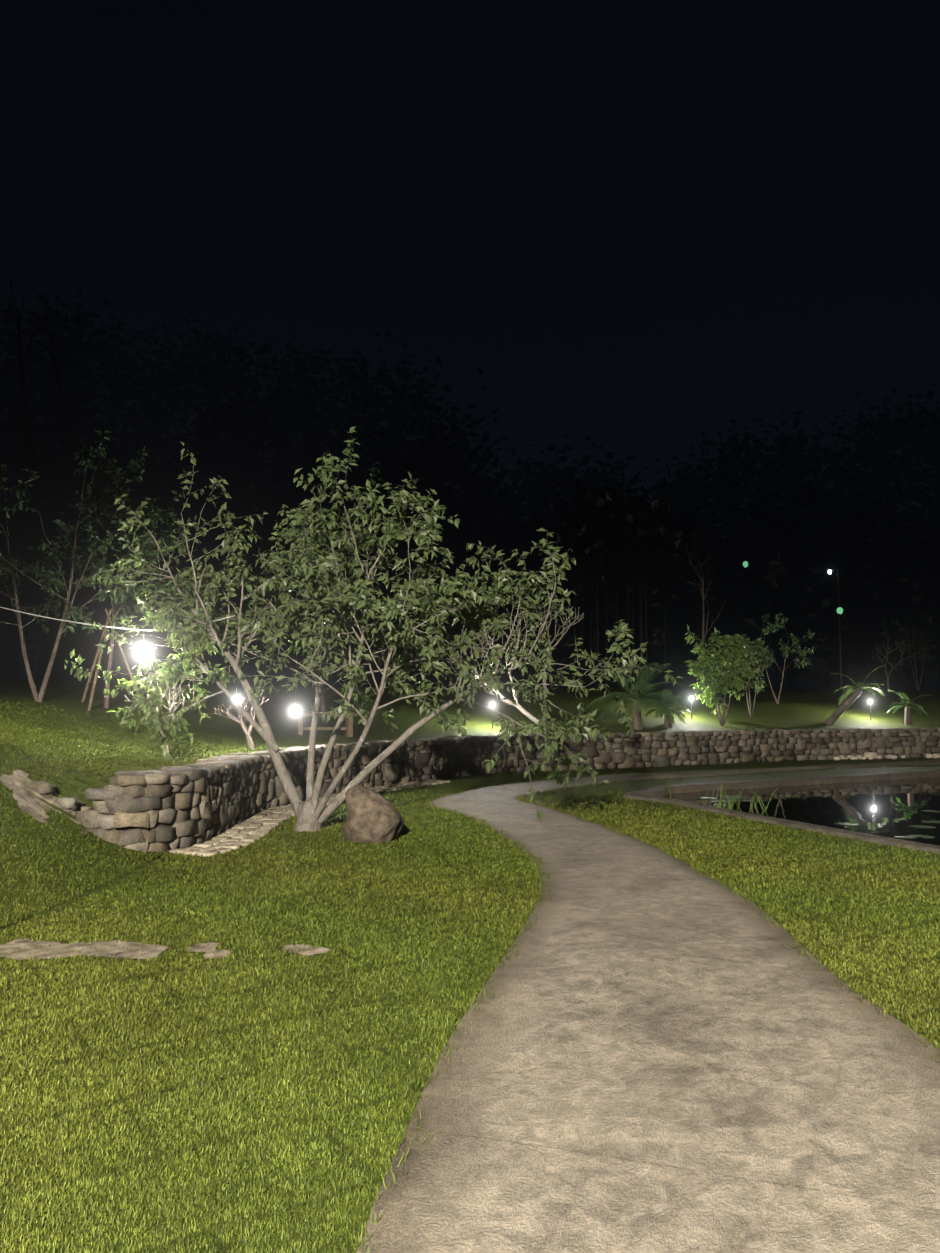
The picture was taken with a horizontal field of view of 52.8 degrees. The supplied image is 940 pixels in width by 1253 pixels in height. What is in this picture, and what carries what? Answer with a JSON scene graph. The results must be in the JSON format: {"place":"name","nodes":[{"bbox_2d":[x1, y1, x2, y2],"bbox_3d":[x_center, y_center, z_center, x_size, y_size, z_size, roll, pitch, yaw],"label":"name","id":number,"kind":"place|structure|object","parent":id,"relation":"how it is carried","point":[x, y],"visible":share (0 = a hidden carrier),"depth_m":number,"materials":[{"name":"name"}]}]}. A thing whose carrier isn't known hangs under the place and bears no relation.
{"place":"outdoors","nodes":[
{"label":"outdoors","id":0,"kind":"place"},
{"bbox_2d":[292,638,297,714],"bbox_3d":[-2.882,0.776,15.656,0.094,1.360,0.089,0,-5,1],"label":"hanging bulb","id":1,"kind":"object","parent":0,"point":[295,711],"visible":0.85,"depth_m":15.61,"materials":[{"name":"white glass"}]},
{"bbox_2d":[0,679,939,1252],"bbox_3d":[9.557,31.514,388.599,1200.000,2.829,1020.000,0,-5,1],"label":"lawn","id":2,"kind":"structure","parent":0,"point":[804,709],"depth_m":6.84,"materials":[{"name":"green plant"}]},
{"bbox_2d":[0,250,64,678],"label":"tall bare tree","id":3,"kind":"object","parent":2,"relation":"on","point":[10,504],"visible":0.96,"depth_m":39.41,"materials":[{"name":"grey plant"}]},
{"bbox_2d":[0,202,86,679],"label":"tall bare tree","id":4,"kind":"object","parent":2,"relation":"on","point":[48,639],"visible":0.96,"depth_m":41.12,"materials":[{"name":"brown plant"}]},
{"bbox_2d":[0,769,86,833],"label":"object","id":5,"kind":"object","parent":2,"relation":"on","point":[23,796],"visible":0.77,"depth_m":9.51,"materials":[{"name":"grey stone"}]},
{"bbox_2d":[3,236,111,680],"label":"tall bare tree","id":6,"kind":"object","parent":2,"relation":"on","point":[88,664],"visible":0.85,"depth_m":44.37,"materials":[{"name":"brown plant"}]},
{"bbox_2d":[0,430,183,701],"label":"leafy tree","id":7,"kind":"object","parent":2,"relation":"on","point":[13,568],"visible":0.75,"depth_m":17.26,"materials":[{"name":"green plant"}]},
{"bbox_2d":[19,448,200,707],"bbox_3d":[-6.240,-1.024,17.290,3.131,5.118,3.026,-4,-6,41],"label":"staked tree","id":8,"kind":"object","parent":2,"relation":"on","point":[145,537],"visible":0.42,"depth_m":17.54,"materials":[{"name":"green plant"}]},
{"bbox_2d":[81,608,144,712],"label":"tree stakes","id":9,"kind":"object","parent":2,"relation":"on","point":[104,634],"visible":0.67,"depth_m":17.72,"materials":[{"name":"brown wood"}]},
{"bbox_2d":[124,681,204,753],"bbox_3d":[-4.425,1.324,13.754,1.005,1.159,0.941,3,-5,-32],"label":"pale frangipani","id":10,"kind":"object","parent":2,"relation":"on","point":[172,700],"visible":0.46,"depth_m":13.71,"materials":[{"name":"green plant"}]},
{"bbox_2d":[0,938,330,959],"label":"stepping stones","id":11,"kind":"object","parent":2,"relation":"on","point":[119,951],"visible":0.96,"depth_m":5.93,"materials":[{"name":"grey stone"}]},
{"bbox_2d":[209,685,268,748],"bbox_3d":[-3.873,1.544,15.903,0.935,1.166,0.744,3,-5,-32],"label":"dark frangipani","id":12,"kind":"object","parent":2,"relation":"on","point":[241,719],"visible":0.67,"depth_m":15.84,"materials":[{"name":"beige plant"}]},
{"bbox_2d":[169,779,450,856],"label":"stone path","id":13,"kind":"structure","parent":2,"relation":"on","point":[252,825],"depth_m":11.49,"materials":[{"name":"stone"}]},
{"bbox_2d":[262,463,385,725],"bbox_3d":[-3.050,-0.670,20.860,2.405,5.781,3.546,0,-5,1],"label":"leafy tree","id":14,"kind":"object","parent":2,"relation":"on","point":[322,700],"visible":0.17,"depth_m":20.55,"materials":[{"name":"green plant"}]},
{"bbox_2d":[291,712,357,736],"bbox_3d":[-2.916,1.970,18.977,1.300,0.490,0.340,2,-5,-19],"label":"rustic bench","id":15,"kind":"object","parent":2,"relation":"on","point":[300,728],"visible":0.79,"depth_m":18.92,"materials":[{"name":"brown wood"}]},
{"bbox_2d":[64,426,682,831],"bbox_3d":[-1.392,0.011,12.136,7.679,5.208,4.208,-2,-5,22],"label":"multi stem tree","id":16,"kind":"object","parent":2,"relation":"on","point":[166,612],"visible":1,"depth_m":11.61,"materials":[{"name":"green plant"}]},
{"bbox_2d":[0,606,229,630],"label":"string light wire","id":17,"kind":"object","parent":16,"relation":"attached to","point":[93,624],"visible":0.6,"depth_m":13.26,"materials":[{"name":"grey"}]},
{"bbox_2d":[130,631,156,656],"bbox_3d":[-4.394,0.227,12.727,0.360,0.357,0.360,0,-5,1],"label":"hanging lamp","id":18,"kind":"object","parent":17,"relation":"hanging from","point":[143,646],"visible":0.96,"depth_m":12.67,"materials":[{"name":"white glass"}]},
{"bbox_2d":[234,630,238,702],"bbox_3d":[-3.616,0.584,14.686,0.094,1.230,0.089,0,-5,1],"label":"hanging bulb","id":19,"kind":"object","parent":17,"relation":"hanging from","point":[236,697],"visible":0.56,"depth_m":14.63,"materials":[{"name":"white glass"}]},
{"bbox_2d":[343,785,403,843],"bbox_3d":[-1.083,2.155,10.606,0.668,0.755,0.611,0,-5,1],"label":"boulder","id":20,"kind":"object","parent":2,"relation":"on","point":[372,816],"visible":0.88,"depth_m":10.42,"materials":[{"name":"brown stone"}]},
{"bbox_2d":[0,279,939,690],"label":"background trees","id":21,"kind":"object","parent":2,"relation":"on","point":[880,553],"visible":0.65,"depth_m":73.57,"materials":[{"name":"green plant"}]},
{"bbox_2d":[29,727,939,852],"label":"retaining wall stones","id":22,"kind":"object","parent":2,"relation":"on","point":[190,804],"visible":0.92,"depth_m":17.32,"materials":[{"name":"grey stone"}]},
{"bbox_2d":[491,703,494,728],"bbox_3d":[0.552,2.227,23.081,0.098,0.745,0.093,0,-5,1],"label":"stake lamp","id":23,"kind":"object","parent":2,"relation":"on","point":[492,705],"visible":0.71,"depth_m":23.07,"materials":[{"name":"grey metal"}]},
{"bbox_2d":[446,606,550,724],"bbox_3d":[0.118,1.030,24.581,2.843,3.275,4.136,3,-6,-36],"label":"tree","id":24,"kind":"object","parent":2,"relation":"on","point":[529,715],"visible":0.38,"depth_m":24.20,"materials":[{"name":"green plant"}]},
{"bbox_2d":[109,736,939,830],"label":"backing wall","id":25,"kind":"structure","parent":2,"relation":"on","point":[125,828],"depth_m":20.84,"materials":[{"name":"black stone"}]},
{"bbox_2d":[501,600,583,696],"bbox_3d":[2.417,0.677,30.689,2.878,3.322,3.445,-2,-5,24],"label":"frangipani","id":26,"kind":"object","parent":2,"relation":"on","point":[552,647],"visible":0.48,"depth_m":30.59,"materials":[{"name":"green plant"}]},
{"bbox_2d":[519,479,701,688],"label":"bamboo grove","id":27,"kind":"object","parent":2,"relation":"on","point":[643,525],"visible":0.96,"depth_m":47.03,"materials":[{"name":"green plant"}]},
{"bbox_2d":[587,662,688,729],"bbox_3d":[4.386,1.851,24.781,2.636,1.761,2.576,-3,-5,31],"label":"cycad palm","id":28,"kind":"object","parent":2,"relation":"on","point":[636,697],"visible":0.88,"depth_m":24.61,"materials":[{"name":"green plant"}]},
{"bbox_2d":[357,759,939,1252],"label":"concrete path","id":29,"kind":"structure","parent":2,"relation":"on","point":[669,1053],"depth_m":3.75,"materials":[{"name":"beige concrete"}]},
{"bbox_2d":[645,689,693,727],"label":"cycad palm","id":30,"kind":"object","parent":2,"relation":"on","point":[667,721],"visible":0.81,"depth_m":25.46,"materials":[{"name":"green plant"}]},
{"bbox_2d":[674,530,722,689],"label":"tree","id":31,"kind":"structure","parent":2,"relation":"on","point":[703,609],"depth_m":38.07,"materials":[{"name":"brown plant"}]},
{"bbox_2d":[684,624,764,725],"bbox_3d":[7.180,1.376,26.660,2.192,2.956,2.098,-1,-5,17],"label":"bright shrub","id":32,"kind":"object","parent":2,"relation":"on","point":[712,664],"visible":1,"depth_m":26.58,"materials":[{"name":"green plant"}]},
{"bbox_2d":[720,636,767,715],"bbox_3d":[8.431,1.480,28.701,1.558,2.556,2.063,0,-5,1],"label":"tree","id":33,"kind":"object","parent":2,"relation":"on","point":[756,652],"visible":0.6,"depth_m":28.42,"materials":[{"name":"green plant"}]},
{"bbox_2d":[731,611,815,703],"bbox_3d":[10.132,1.048,31.218,2.784,3.093,2.106,2,-5,-27],"label":"tree","id":34,"kind":"object","parent":2,"relation":"on","point":[795,648],"visible":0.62,"depth_m":31.21,"materials":[{"name":"green plant"}]},
{"bbox_2d":[622,770,939,853],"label":"pond kerb","id":35,"kind":"structure","parent":2,"relation":"on","point":[656,793],"depth_m":16.07,"materials":[{"name":"concrete"}]},
{"bbox_2d":[830,569,843,689],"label":"lamp pole","id":36,"kind":"object","parent":2,"relation":"on","point":[841,684],"visible":0.75,"depth_m":57.52,"materials":[{"name":"grey metal"}]},
{"bbox_2d":[837,607,842,613],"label":"green lamp","id":37,"kind":"object","parent":36,"relation":"attached to","point":[839,610],"visible":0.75,"depth_m":57.56,"materials":[{"name":"green glass"}]},
{"bbox_2d":[824,665,884,724],"bbox_3d":[11.451,2.091,28.088,1.701,1.862,1.739,-3,-5,31],"label":"leaning palm","id":38,"kind":"object","parent":2,"relation":"on","point":[832,719],"visible":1,"depth_m":28.00,"materials":[{"name":"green plant"}]},
{"bbox_2d":[833,752,939,760],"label":"pale loose stones","id":39,"kind":"object","parent":2,"relation":"on","point":[870,755],"visible":1,"depth_m":25.36,"materials":[{"name":"beige stone"}]},
{"bbox_2d":[870,639,916,692],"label":"tree","id":40,"kind":"object","parent":2,"relation":"on","point":[889,673],"visible":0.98,"depth_m":40.28,"materials":[{"name":"brown plant"}]},
{"bbox_2d":[887,690,931,724],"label":"palm","id":41,"kind":"object","parent":2,"relation":"on","point":[907,703],"visible":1,"depth_m":28.49,"materials":[{"name":"green plant"}]},
{"bbox_2d":[880,608,939,690],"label":"tree","id":42,"kind":"object","parent":2,"relation":"on","point":[907,631],"visible":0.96,"depth_m":43.34,"materials":[{"name":"green plant"}]},
{"bbox_2d":[0,0,939,690],"label":"sky","id":43,"kind":"structure","parent":0,"point":[665,223],"materials":[{"name":"black"}]},
{"bbox_2d":[663,777,939,845],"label":"pond water","id":44,"kind":"structure","parent":0,"point":[875,807],"depth_m":15.19,"materials":[{"name":"black liquid"}]},
{"bbox_2d":[664,777,939,837],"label":"aquatic plants","id":45,"kind":"object","parent":44,"relation":"on","point":[735,797],"visible":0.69,"depth_m":13.93,"materials":[{"name":"green plant"}]}
]}

